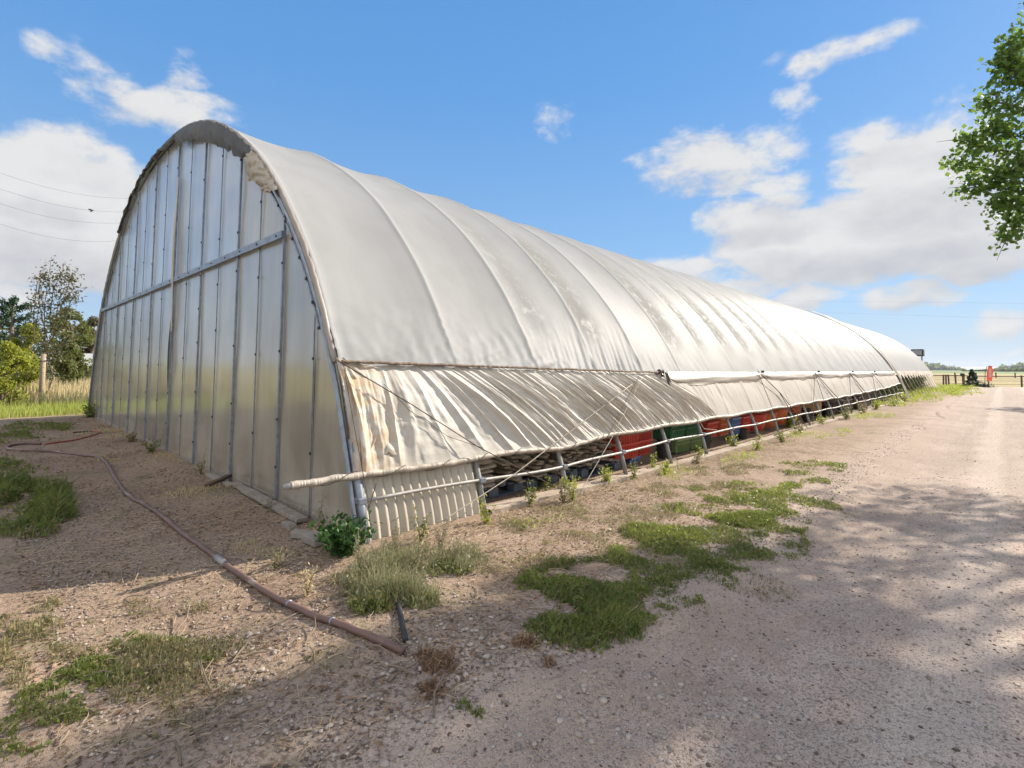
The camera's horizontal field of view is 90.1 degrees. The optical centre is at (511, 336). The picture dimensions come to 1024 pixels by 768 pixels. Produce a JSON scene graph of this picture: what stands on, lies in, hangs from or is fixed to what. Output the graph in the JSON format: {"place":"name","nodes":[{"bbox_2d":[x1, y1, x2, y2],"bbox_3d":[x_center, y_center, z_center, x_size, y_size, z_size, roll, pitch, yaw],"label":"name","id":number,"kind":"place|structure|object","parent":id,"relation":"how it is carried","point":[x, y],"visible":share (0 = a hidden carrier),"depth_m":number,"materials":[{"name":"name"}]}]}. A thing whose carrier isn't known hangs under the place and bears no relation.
{"place":"outdoors","nodes":[
{"label":"outdoors","id":0,"kind":"place"},
{"bbox_2d":[0,397,87,418],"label":"short grass","id":1,"kind":"structure","parent":0,"point":[46,409],"depth_m":16.14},
{"bbox_2d":[19,255,87,393],"bbox_3d":[-17.017,-0.374,19.053,1.437,5.303,1.980,-3,-5,44],"label":"sapling","id":2,"kind":"object","parent":1,"relation":"on","point":[65,298],"visible":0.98,"depth_m":19.01,"materials":[{"name":"green plant"}]},
{"bbox_2d":[4,376,90,404],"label":"tall grass","id":3,"kind":"structure","parent":0,"point":[55,385],"depth_m":19.72,"materials":[{"name":"plant"}]},
{"bbox_2d":[477,479,522,499],"bbox_3d":[-0.587,1.963,6.745,1.000,0.142,1.100,-3,-5,44],"label":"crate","id":4,"kind":"object","parent":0,"point":[512,486],"visible":0.11,"depth_m":6.62,"materials":[{"name":"grey plastic"}]},
{"bbox_2d":[0,365,1023,767],"bbox_3d":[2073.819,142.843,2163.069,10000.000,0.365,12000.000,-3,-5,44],"label":"ground","id":5,"kind":"structure","parent":0,"point":[862,439],"depth_m":3.71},
{"bbox_2d":[0,340,31,405],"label":"bush","id":6,"kind":"object","parent":5,"relation":"on","point":[14,358],"visible":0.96,"depth_m":17.69,"materials":[{"name":"green plant"}]},
{"bbox_2d":[7,323,47,392],"bbox_3d":[-18.575,1.046,19.441,1.397,3.239,1.462,-3,-5,44],"label":"bush","id":7,"kind":"object","parent":5,"relation":"on","point":[29,376],"visible":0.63,"depth_m":19.41,"materials":[{"name":"green plant"}]},
{"bbox_2d":[0,295,76,382],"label":"pine tree","id":8,"kind":"object","parent":5,"relation":"on","point":[10,311],"visible":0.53,"depth_m":23.58,"materials":[{"name":"green plant"}]},
{"bbox_2d":[0,419,85,473],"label":"weed mat","id":9,"kind":"object","parent":5,"relation":"on","point":[52,425],"visible":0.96,"depth_m":11.29,"materials":[{"name":"green plant"}]},
{"bbox_2d":[0,465,89,539],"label":"weed mat","id":10,"kind":"object","parent":5,"relation":"on","point":[51,503],"visible":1,"depth_m":5.45,"materials":[{"name":"green plant"}]},
{"bbox_2d":[1,385,89,409],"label":"weeds","id":11,"kind":"object","parent":5,"relation":"on","point":[39,399],"visible":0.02,"depth_m":18.22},
{"bbox_2d":[38,354,54,395],"bbox_3d":[-16.871,1.618,18.488,0.523,1.996,0.201,0,-3,11],"label":"stake","id":12,"kind":"object","parent":5,"relation":"on","point":[43,360],"visible":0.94,"depth_m":18.49,"materials":[{"name":"beige wood"}]},
{"bbox_2d":[34,307,94,382],"bbox_3d":[-24.681,0.712,28.660,2.694,4.905,3.164,1,-3,-12],"label":"leafy tree","id":13,"kind":"object","parent":5,"relation":"on","point":[86,336],"visible":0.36,"depth_m":28.63,"materials":[{"name":"green plant"}]},
{"bbox_2d":[52,340,84,387],"bbox_3d":[-20.223,1.501,23.362,1.361,2.764,1.262,-3,-5,44],"label":"leafy tree","id":14,"kind":"object","parent":5,"relation":"on","point":[66,365],"visible":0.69,"depth_m":23.19,"materials":[{"name":"green plant"}]},
{"bbox_2d":[44,430,100,444],"bbox_3d":[-9.434,2.168,11.102,0.599,0.065,1.864,2,-4,-27],"label":"red hose","id":15,"kind":"object","parent":5,"relation":"on","point":[75,439],"visible":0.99,"depth_m":10.98,"materials":[{"name":"rubber"}]},
{"bbox_2d":[61,353,92,380],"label":"shed","id":16,"kind":"structure","parent":5,"relation":"on","point":[88,355],"depth_m":30.10,"materials":[{"name":"white wood"}]},
{"bbox_2d":[79,396,94,417],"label":"weed plant","id":17,"kind":"object","parent":5,"relation":"on","point":[89,411],"visible":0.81,"depth_m":15.20,"materials":[{"name":"green plant"}]},
{"bbox_2d":[79,316,98,352],"bbox_3d":[-28.140,1.007,34.098,2.606,4.903,2.648,-3,-5,44],"label":"leafy tree","id":18,"kind":"object","parent":5,"relation":"on","point":[92,322],"visible":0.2,"depth_m":33.92,"materials":[{"name":"green plant"}]},
{"bbox_2d":[0,629,236,761],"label":"weed mat","id":19,"kind":"object","parent":5,"relation":"on","point":[82,667],"visible":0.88,"depth_m":2.51,"materials":[{"name":"green plant"}]},
{"bbox_2d":[0,591,241,727],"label":"dull weeds","id":20,"kind":"object","parent":5,"relation":"on","point":[13,631],"visible":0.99,"depth_m":2.96,"materials":[{"name":"green plant"}]},
{"bbox_2d":[140,438,161,452],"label":"weed plant","id":21,"kind":"object","parent":5,"relation":"on","point":[151,449],"visible":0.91,"depth_m":9.18,"materials":[{"name":"green plant"}]},
{"bbox_2d":[61,631,319,761],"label":"dull weeds","id":22,"kind":"object","parent":5,"relation":"on","point":[144,652],"visible":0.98,"depth_m":2.70,"materials":[{"name":"green plant"}]},
{"bbox_2d":[5,442,405,655],"bbox_3d":[-4.969,1.934,6.587,11.574,0.104,0.814,-2,-4,38],"label":"garden hose","id":23,"kind":"object","parent":5,"relation":"on","point":[341,624],"visible":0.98,"depth_m":3.74,"materials":[{"name":"brown rubber"}]},
{"bbox_2d":[65,427,362,593],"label":"dry litter","id":24,"kind":"object","parent":5,"relation":"on","point":[168,460],"visible":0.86,"depth_m":6.37,"materials":[{"name":"plant"}]},
{"bbox_2d":[204,474,231,486],"bbox_3d":[-3.903,1.911,6.857,0.073,0.043,0.609,0,0,3],"label":"plank","id":25,"kind":"object","parent":5,"relation":"on","point":[217,480],"visible":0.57,"depth_m":6.75,"materials":[{"name":"brown wood"}]},
{"bbox_2d":[205,472,232,487],"bbox_3d":[-4.040,1.965,7.047,0.096,0.042,1.065,4,-5,-44],"label":"chunk","id":26,"kind":"object","parent":5,"relation":"on","point":[212,475],"visible":0.71,"depth_m":7.08,"materials":[{"name":"concrete"}]},
{"bbox_2d":[240,487,307,523],"bbox_3d":[-2.716,1.877,5.760,1.665,0.051,0.115,-2,-4,45],"label":"plank","id":27,"kind":"object","parent":5,"relation":"on","point":[296,517],"visible":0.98,"depth_m":5.50,"materials":[{"name":"grey wood"}]},
{"bbox_2d":[231,482,270,505],"bbox_3d":[-3.165,1.888,6.184,0.096,0.034,1.335,3,-4,-43],"label":"plank","id":28,"kind":"object","parent":27,"relation":"on","point":[238,485],"visible":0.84,"depth_m":6.09,"materials":[{"name":"grey wood"}]},
{"bbox_2d":[264,544,287,568],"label":"weed plant","id":29,"kind":"object","parent":5,"relation":"on","point":[276,564],"visible":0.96,"depth_m":4.07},
{"bbox_2d":[281,521,297,529],"bbox_3d":[-2.215,1.879,5.093,0.172,0.072,0.105,-3,-5,44],"label":"concrete chunk","id":30,"kind":"object","parent":5,"relation":"on","point":[290,525],"visible":0.94,"depth_m":5.05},
{"bbox_2d":[291,528,309,538],"bbox_3d":[-1.996,1.859,4.826,0.174,0.063,0.110,0,-3,6],"label":"concrete chunk","id":31,"kind":"object","parent":5,"relation":"on","point":[297,533],"visible":0.62,"depth_m":4.78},
{"bbox_2d":[300,562,318,596],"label":"weed plant","id":32,"kind":"object","parent":5,"relation":"on","point":[306,584],"visible":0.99,"depth_m":3.55,"materials":[{"name":"plant"}]},
{"bbox_2d":[301,530,321,547],"bbox_3d":[-1.792,1.834,4.651,0.253,0.086,0.174,-2,-4,35],"label":"concrete chunk","id":33,"kind":"object","parent":5,"relation":"on","point":[309,538],"visible":0.66,"depth_m":4.60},
{"bbox_2d":[308,510,383,558],"bbox_3d":[-1.414,1.729,4.359,0.632,0.427,0.601,-3,-5,44],"label":"broadleaf weed","id":34,"kind":"object","parent":5,"relation":"on","point":[336,540],"visible":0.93,"depth_m":4.30,"materials":[{"name":"green plant"}]},
{"bbox_2d":[338,560,359,594],"bbox_3d":[-1.147,1.714,3.627,0.112,0.273,0.155,0,-3,13],"label":"weed plant","id":35,"kind":"object","parent":5,"relation":"on","point":[350,580],"visible":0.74,"depth_m":3.60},
{"bbox_2d":[62,530,642,767],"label":"twigs","id":36,"kind":"object","parent":5,"relation":"on","point":[231,715],"visible":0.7,"depth_m":2.98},
{"bbox_2d":[351,527,371,567],"bbox_3d":[-1.189,1.680,3.989,0.175,0.362,0.164,-3,-5,44],"label":"weed plant","id":37,"kind":"object","parent":5,"relation":"on","point":[357,548],"visible":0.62,"depth_m":4.01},
{"bbox_2d":[359,540,383,574],"bbox_3d":[-1.071,1.709,3.830,0.172,0.314,0.216,0,-3,7],"label":"weed plant","id":38,"kind":"object","parent":5,"relation":"on","point":[368,558],"visible":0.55,"depth_m":3.85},
{"bbox_2d":[6,471,755,767],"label":"clods","id":39,"kind":"object","parent":5,"relation":"on","point":[56,741],"visible":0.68,"depth_m":3.24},
{"bbox_2d":[6,474,758,767],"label":"straw","id":40,"kind":"object","parent":5,"relation":"on","point":[455,688],"visible":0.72,"depth_m":3.52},
{"bbox_2d":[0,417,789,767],"bbox_3d":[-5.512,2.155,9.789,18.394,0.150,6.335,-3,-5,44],"label":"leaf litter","id":41,"kind":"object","parent":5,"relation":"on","point":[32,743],"visible":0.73,"depth_m":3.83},
{"bbox_2d":[385,517,407,551],"bbox_3d":[-0.979,1.702,4.264,0.168,0.331,0.257,-1,-4,21],"label":"weed plant","id":42,"kind":"object","parent":5,"relation":"on","point":[394,535],"visible":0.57,"depth_m":4.30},
{"bbox_2d":[395,593,407,642],"bbox_3d":[-0.701,1.746,3.212,0.035,0.050,0.660,1,-4,-17],"label":"pipe stub","id":43,"kind":"object","parent":5,"relation":"on","point":[404,635],"visible":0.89,"depth_m":3.08,"materials":[{"name":"black plastic"}]},
{"bbox_2d":[27,479,787,767],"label":"pebbles","id":44,"kind":"object","parent":5,"relation":"on","point":[257,742],"visible":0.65,"depth_m":3.28,"materials":[{"name":"gravel"}]},
{"bbox_2d":[344,556,471,615],"bbox_3d":[-0.700,1.741,3.709,0.626,0.170,1.190,-1,-3,16],"label":"weed mat","id":45,"kind":"object","parent":5,"relation":"on","point":[350,603],"visible":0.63,"depth_m":3.37,"materials":[{"name":"green plant"}]},
{"bbox_2d":[329,534,494,613],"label":"feathery weeds","id":46,"kind":"object","parent":5,"relation":"on","point":[389,562],"visible":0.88,"depth_m":3.77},
{"bbox_2d":[401,536,423,568],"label":"weed plant","id":47,"kind":"object","parent":5,"relation":"on","point":[410,554],"visible":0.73,"depth_m":4.03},
{"bbox_2d":[409,504,431,541],"bbox_3d":[-0.832,1.721,4.641,0.205,0.408,0.157,1,-3,-16],"label":"weed plant","id":48,"kind":"object","parent":5,"relation":"on","point":[423,531],"visible":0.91,"depth_m":4.63,"materials":[{"name":"green plant"}]},
{"bbox_2d":[432,518,449,550],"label":"weed plant","id":49,"kind":"object","parent":5,"relation":"on","point":[439,540],"visible":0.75,"depth_m":4.36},
{"bbox_2d":[445,534,468,561],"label":"weed plant","id":50,"kind":"object","parent":5,"relation":"on","point":[458,550],"visible":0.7,"depth_m":4.17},
{"bbox_2d":[411,628,557,700],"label":"dry litter","id":51,"kind":"object","parent":5,"relation":"on","point":[448,660],"visible":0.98,"depth_m":2.72,"materials":[{"name":"brown plant"}]},
{"bbox_2d":[472,494,496,525],"bbox_3d":[-0.296,1.799,5.264,0.225,0.361,0.205,-3,-5,44],"label":"weed plant","id":52,"kind":"object","parent":5,"relation":"on","point":[484,518],"visible":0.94,"depth_m":5.25,"materials":[{"name":"green plant"}]},
{"bbox_2d":[87,119,909,544],"bbox_3d":[5.228,0.072,23.414,16.747,6.357,37.400,-3,-5,44],"label":"greenhouse","id":53,"kind":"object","parent":5,"relation":"on","point":[261,301],"visible":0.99,"depth_m":7.57,"materials":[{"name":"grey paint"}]},
{"bbox_2d":[519,479,537,506],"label":"weed plant","id":54,"kind":"object","parent":5,"relation":"on","point":[532,496],"visible":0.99,"depth_m":6.04,"materials":[{"name":"green plant"}]},
{"bbox_2d":[521,468,576,489],"bbox_3d":[0.243,2.044,7.609,1.000,0.142,1.100,-3,-5,44],"label":"pallet","id":55,"kind":"object","parent":5,"relation":"on","point":[571,472],"visible":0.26,"depth_m":7.23,"materials":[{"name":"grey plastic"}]},
{"bbox_2d":[555,478,572,503],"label":"weed plant","id":56,"kind":"object","parent":5,"relation":"on","point":[562,496],"visible":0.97,"depth_m":6.21,"materials":[{"name":"green plant"}]},
{"bbox_2d":[559,475,578,501],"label":"weed plant","id":57,"kind":"object","parent":5,"relation":"on","point":[572,491],"visible":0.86,"depth_m":6.35,"materials":[{"name":"green plant"}]},
{"bbox_2d":[512,553,680,653],"bbox_3d":[0.449,1.803,3.627,1.172,0.133,1.390,2,-4,-20],"label":"weed mat","id":58,"kind":"object","parent":5,"relation":"on","point":[615,619],"visible":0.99,"depth_m":3.35,"materials":[{"name":"green plant"}]},
{"bbox_2d":[598,464,613,482],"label":"weed plant","id":59,"kind":"object","parent":5,"relation":"on","point":[606,478],"visible":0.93,"depth_m":7.30,"materials":[{"name":"green plant"}]},
{"bbox_2d":[383,438,844,582],"bbox_3d":[3.331,2.158,8.197,1.665,0.200,11.491,-3,-5,44],"label":"straw","id":60,"kind":"object","parent":5,"relation":"on","point":[625,483],"visible":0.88,"depth_m":6.49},
{"bbox_2d":[625,455,640,463],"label":"plastic crate","id":61,"kind":"object","parent":5,"relation":"on","point":[636,459],"visible":0.36,"depth_m":9.12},
{"bbox_2d":[638,438,652,455],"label":"plastic crate","id":62,"kind":"object","parent":61,"relation":"on","point":[646,442],"visible":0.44,"depth_m":9.29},
{"bbox_2d":[639,431,652,440],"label":"plastic crate","id":63,"kind":"object","parent":62,"relation":"on","point":[644,435],"visible":0.16,"depth_m":9.31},
{"bbox_2d":[481,460,788,576],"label":"dull weeds","id":64,"kind":"object","parent":5,"relation":"on","point":[661,491],"visible":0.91,"depth_m":5.74,"materials":[{"name":"green plant"}]},
{"bbox_2d":[628,458,641,479],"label":"weed plant","id":65,"kind":"object","parent":5,"relation":"on","point":[634,468],"visible":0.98,"depth_m":7.69,"materials":[{"name":"green plant"}]},
{"bbox_2d":[656,437,671,458],"bbox_3d":[2.904,2.133,9.767,0.290,0.385,0.294,-3,-5,44],"label":"pot stack","id":66,"kind":"object","parent":5,"relation":"on","point":[661,451],"visible":0.68,"depth_m":9.68,"materials":[{"name":"black plastic"}]},
{"bbox_2d":[658,459,671,474],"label":"weed plant","id":67,"kind":"object","parent":5,"relation":"on","point":[665,467],"visible":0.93,"depth_m":8.15,"materials":[{"name":"green plant"}]},
{"bbox_2d":[655,438,690,452],"bbox_3d":[3.312,2.202,10.480,0.464,0.260,0.663,-3,-5,44],"label":"plastic crate","id":68,"kind":"object","parent":5,"relation":"on","point":[681,445],"visible":0.46,"depth_m":10.24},
{"bbox_2d":[653,425,685,438],"bbox_3d":[3.176,1.913,10.352,0.464,0.300,0.644,-3,-5,44],"label":"plastic crate","id":69,"kind":"object","parent":68,"relation":"on","point":[679,431],"visible":0.43,"depth_m":10.16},
{"bbox_2d":[521,460,838,590],"bbox_3d":[3.031,2.038,6.546,1.018,0.201,7.983,-2,-4,40],"label":"bright clover","id":70,"kind":"object","parent":5,"relation":"on","point":[768,519],"visible":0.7,"depth_m":5.63,"materials":[{"name":"green plant"}]},
{"bbox_2d":[689,436,702,448],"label":"plastic crate","id":71,"kind":"object","parent":5,"relation":"on","point":[695,442],"visible":0.3,"depth_m":10.76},
{"bbox_2d":[684,422,700,436],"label":"plastic crate","id":72,"kind":"object","parent":71,"relation":"on","point":[690,430],"visible":0.24,"depth_m":10.62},
{"bbox_2d":[512,410,894,527],"bbox_3d":[7.202,2.459,13.019,2.026,0.293,21.334,-3,-5,44],"label":"bright clover","id":73,"kind":"object","parent":5,"relation":"on","point":[791,434],"visible":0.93,"depth_m":10.59,"materials":[{"name":"green plant"}]},
{"bbox_2d":[700,420,718,436],"bbox_3d":[4.343,2.085,11.579,0.464,0.330,0.594,-3,-5,44],"label":"plastic crate","id":74,"kind":"object","parent":5,"relation":"on","point":[707,425],"visible":0.48,"depth_m":11.38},
{"bbox_2d":[708,418,729,435],"bbox_3d":[4.827,2.106,12.085,0.464,0.400,0.544,-3,-5,44],"label":"plastic crate","id":75,"kind":"object","parent":5,"relation":"on","point":[722,424],"visible":0.23,"depth_m":11.84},
{"bbox_2d":[726,417,741,435],"bbox_3d":[5.311,2.192,12.587,0.465,0.420,0.594,-3,-5,44],"label":"plastic crate","id":76,"kind":"object","parent":5,"relation":"on","point":[734,421],"visible":0.43,"depth_m":12.42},
{"bbox_2d":[737,428,747,438],"bbox_3d":[5.703,2.409,12.682,0.290,0.245,0.294,-1,-4,21],"label":"pot stack","id":77,"kind":"object","parent":5,"relation":"on","point":[743,432],"visible":0.72,"depth_m":12.58,"materials":[{"name":"black plastic"}]},
{"bbox_2d":[737,415,749,432],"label":"plastic crate","id":78,"kind":"object","parent":5,"relation":"on","point":[744,420],"visible":0.34,"depth_m":13.00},
{"bbox_2d":[743,413,766,430],"bbox_3d":[6.554,2.318,13.952,0.754,0.436,0.755,-3,-5,44],"label":"round tub","id":79,"kind":"object","parent":5,"relation":"on","point":[759,417],"visible":0.5,"depth_m":13.67,"materials":[{"name":"red plastic"}]},
{"bbox_2d":[760,412,777,427],"bbox_3d":[7.245,2.376,14.673,0.694,0.416,0.695,-3,-5,44],"label":"round tub","id":80,"kind":"object","parent":5,"relation":"on","point":[770,424],"visible":0.45,"depth_m":14.40,"materials":[{"name":"orange plastic"}]},
{"bbox_2d":[767,408,787,424],"bbox_3d":[7.936,2.394,15.396,0.714,0.476,0.715,-3,-5,44],"label":"round tub","id":81,"kind":"object","parent":5,"relation":"on","point":[782,412],"visible":0.39,"depth_m":15.11,"materials":[{"name":"orange plastic"}]},
{"bbox_2d":[799,402,821,412],"bbox_3d":[10.635,2.344,18.255,0.873,0.676,1.150,-2,-4,38],"label":"cardboard box","id":82,"kind":"object","parent":5,"relation":"on","point":[811,406],"visible":0.22,"depth_m":17.80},
{"bbox_2d":[811,399,837,415],"bbox_3d":[11.890,2.672,19.676,1.009,0.649,1.936,-3,-5,44],"label":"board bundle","id":83,"kind":"object","parent":5,"relation":"on","point":[833,404],"visible":0.25,"depth_m":19.33,"materials":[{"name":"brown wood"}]},
{"bbox_2d":[826,317,938,395],"bbox_3d":[25.711,1.580,44.695,16.508,6.199,21.750,-3,-5,44],"label":"greenhouse","id":84,"kind":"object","parent":5,"relation":"on","point":[905,361],"visible":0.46,"depth_m":38.89,"materials":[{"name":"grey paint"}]},
{"bbox_2d":[911,349,924,360],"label":"vent hood","id":85,"kind":"object","parent":84,"relation":"attached to","point":[919,352],"visible":0.59,"depth_m":49.22,"materials":[{"name":"grey metal"}]},
{"bbox_2d":[876,375,928,396],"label":"vines","id":86,"kind":"object","parent":5,"relation":"on","point":[900,387],"visible":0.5,"depth_m":38.70,"materials":[{"name":"green plant"}]},
{"bbox_2d":[871,383,984,406],"bbox_3d":[34.625,4.347,42.194,6.550,0.554,49.839,-3,-5,44],"label":"bright clover","id":87,"kind":"object","parent":5,"relation":"on","point":[952,388],"visible":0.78,"depth_m":35.52,"materials":[{"name":"green plant"}]},
{"bbox_2d":[965,369,978,384],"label":"conifer","id":88,"kind":"object","parent":5,"relation":"on","point":[972,377],"visible":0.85,"depth_m":54.03,"materials":[{"name":"green plant"}]},
{"bbox_2d":[924,362,1023,369],"bbox_3d":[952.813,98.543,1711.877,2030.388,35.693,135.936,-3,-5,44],"label":"distant trees","id":89,"kind":"object","parent":5,"relation":"on","point":[934,366],"visible":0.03,"depth_m":1433.25,"materials":[{"name":"green plant"}]},
{"bbox_2d":[929,367,1023,371],"bbox_3d":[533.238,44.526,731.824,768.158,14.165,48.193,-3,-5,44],"label":"distant trees","id":90,"kind":"object","parent":5,"relation":"on","point":[1014,369],"visible":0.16,"depth_m":644.55,"materials":[{"name":"green plant"}]},
{"bbox_2d":[933,375,1023,386],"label":"field fence","id":91,"kind":"object","parent":5,"relation":"on","point":[947,376],"visible":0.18,"depth_m":60.13,"materials":[{"name":"brown wood"}]},
{"bbox_2d":[938,0,1023,258],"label":"cottonwood tree","id":92,"kind":"object","parent":5,"relation":"on","point":[1004,60],"visible":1,"depth_m":8.91,"materials":[{"name":"green plant"}]},
{"bbox_2d":[0,0,1023,366],"label":"sky","id":93,"kind":"structure","parent":0,"point":[787,152],"materials":[{"name":"blue"}]},
{"bbox_2d":[568,460,619,477],"bbox_3d":[1.072,2.124,8.472,1.000,0.142,1.100,-3,-5,44],"label":"pallet","id":94,"kind":"object","parent":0,"point":[582,471],"visible":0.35,"depth_m":8.08,"materials":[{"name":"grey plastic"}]},
{"bbox_2d":[364,387,1023,767],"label":"gravel road","id":95,"kind":"structure","parent":0,"point":[966,423],"depth_m":2.97,"materials":[{"name":"gravel"}]},
{"bbox_2d":[456,696,497,718],"bbox_3d":[-0.180,1.737,2.401,0.215,0.047,0.092,-1,-4,26],"label":"weed mat","id":96,"kind":"object","parent":95,"relation":"on","point":[467,704],"visible":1,"depth_m":2.40,"materials":[{"name":"green plant"}]},
{"bbox_2d":[191,567,787,767],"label":"pebbles","id":97,"kind":"object","parent":95,"relation":"on","point":[384,763],"visible":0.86,"depth_m":2.56,"materials":[{"name":"gravel"}]},
{"bbox_2d":[282,423,1023,767],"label":"pebbles","id":98,"kind":"object","parent":95,"relation":"on","point":[660,759],"visible":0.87,"depth_m":2.65,"materials":[{"name":"gravel"}]},
{"bbox_2d":[287,415,1023,767],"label":"clods","id":99,"kind":"object","parent":95,"relation":"on","point":[435,749],"visible":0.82,"depth_m":2.61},
{"bbox_2d":[513,480,859,649],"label":"dull weeds","id":100,"kind":"object","parent":95,"relation":"on","point":[626,549],"visible":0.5,"depth_m":4.38,"materials":[{"name":"green plant"}]},
{"bbox_2d":[605,501,812,608],"bbox_3d":[1.947,1.941,5.021,1.586,0.173,3.668,-3,-5,44],"label":"weed mat","id":101,"kind":"object","parent":95,"relation":"on","point":[688,547],"visible":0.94,"depth_m":4.63,"materials":[{"name":"green plant"}]},
{"bbox_2d":[661,459,847,518],"bbox_3d":[4.032,2.126,7.473,1.751,0.181,5.482,-3,-5,44],"label":"weed mat","id":102,"kind":"object","parent":95,"relation":"on","point":[736,496],"visible":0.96,"depth_m":6.62,"materials":[{"name":"green plant"}]},
{"label":"crossing road","id":103,"kind":"structure","parent":0,"visible":0},
{"bbox_2d":[984,366,992,383],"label":"feather banner","id":104,"kind":"object","parent":103,"relation":"on","point":[989,373],"visible":0.92,"depth_m":55.44,"materials":[{"name":"fabric"}]},
{"bbox_3d":[-0.557,1.773,6.379,0.621,0.072,0.425,-2,-4,41],"label":"folded sack","id":105,"kind":"object","parent":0,"visible":0},
{"bbox_2d":[474,473,493,477],"bbox_3d":[-0.564,1.711,6.346,0.423,0.073,0.624,3,-3,-41],"label":"folded sack","id":106,"kind":"object","parent":105,"relation":"on","point":[486,475],"visible":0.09,"depth_m":6.23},
{"bbox_2d":[473,469,493,475],"bbox_3d":[-0.573,1.653,6.367,0.430,0.072,0.623,4,-4,-45],"label":"folded sack","id":107,"kind":"object","parent":106,"relation":"on","point":[485,471],"visible":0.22,"depth_m":6.21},
{"bbox_2d":[472,463,496,470],"bbox_3d":[-0.542,1.593,6.377,0.626,0.070,0.425,-1,-3,40],"label":"folded sack","id":108,"kind":"object","parent":107,"relation":"on","point":[487,466],"visible":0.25,"depth_m":6.22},
{"bbox_3d":[1.584,2.195,9.294,1.000,0.143,0.800,-3,-5,44],"label":"pallet","id":109,"kind":"object","parent":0,"visible":0},
{"bbox_2d":[596,441,640,459],"bbox_3d":[1.854,1.988,8.979,0.463,0.270,0.841,-3,-5,44],"label":"plastic crate","id":110,"kind":"object","parent":109,"relation":"on","point":[627,446],"visible":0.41,"depth_m":8.83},
{"bbox_2d":[603,433,640,444],"bbox_3d":[1.856,1.758,8.993,0.483,0.270,0.861,-3,-5,44],"label":"plastic crate","id":111,"kind":"object","parent":110,"relation":"on","point":[626,439],"visible":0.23,"depth_m":8.81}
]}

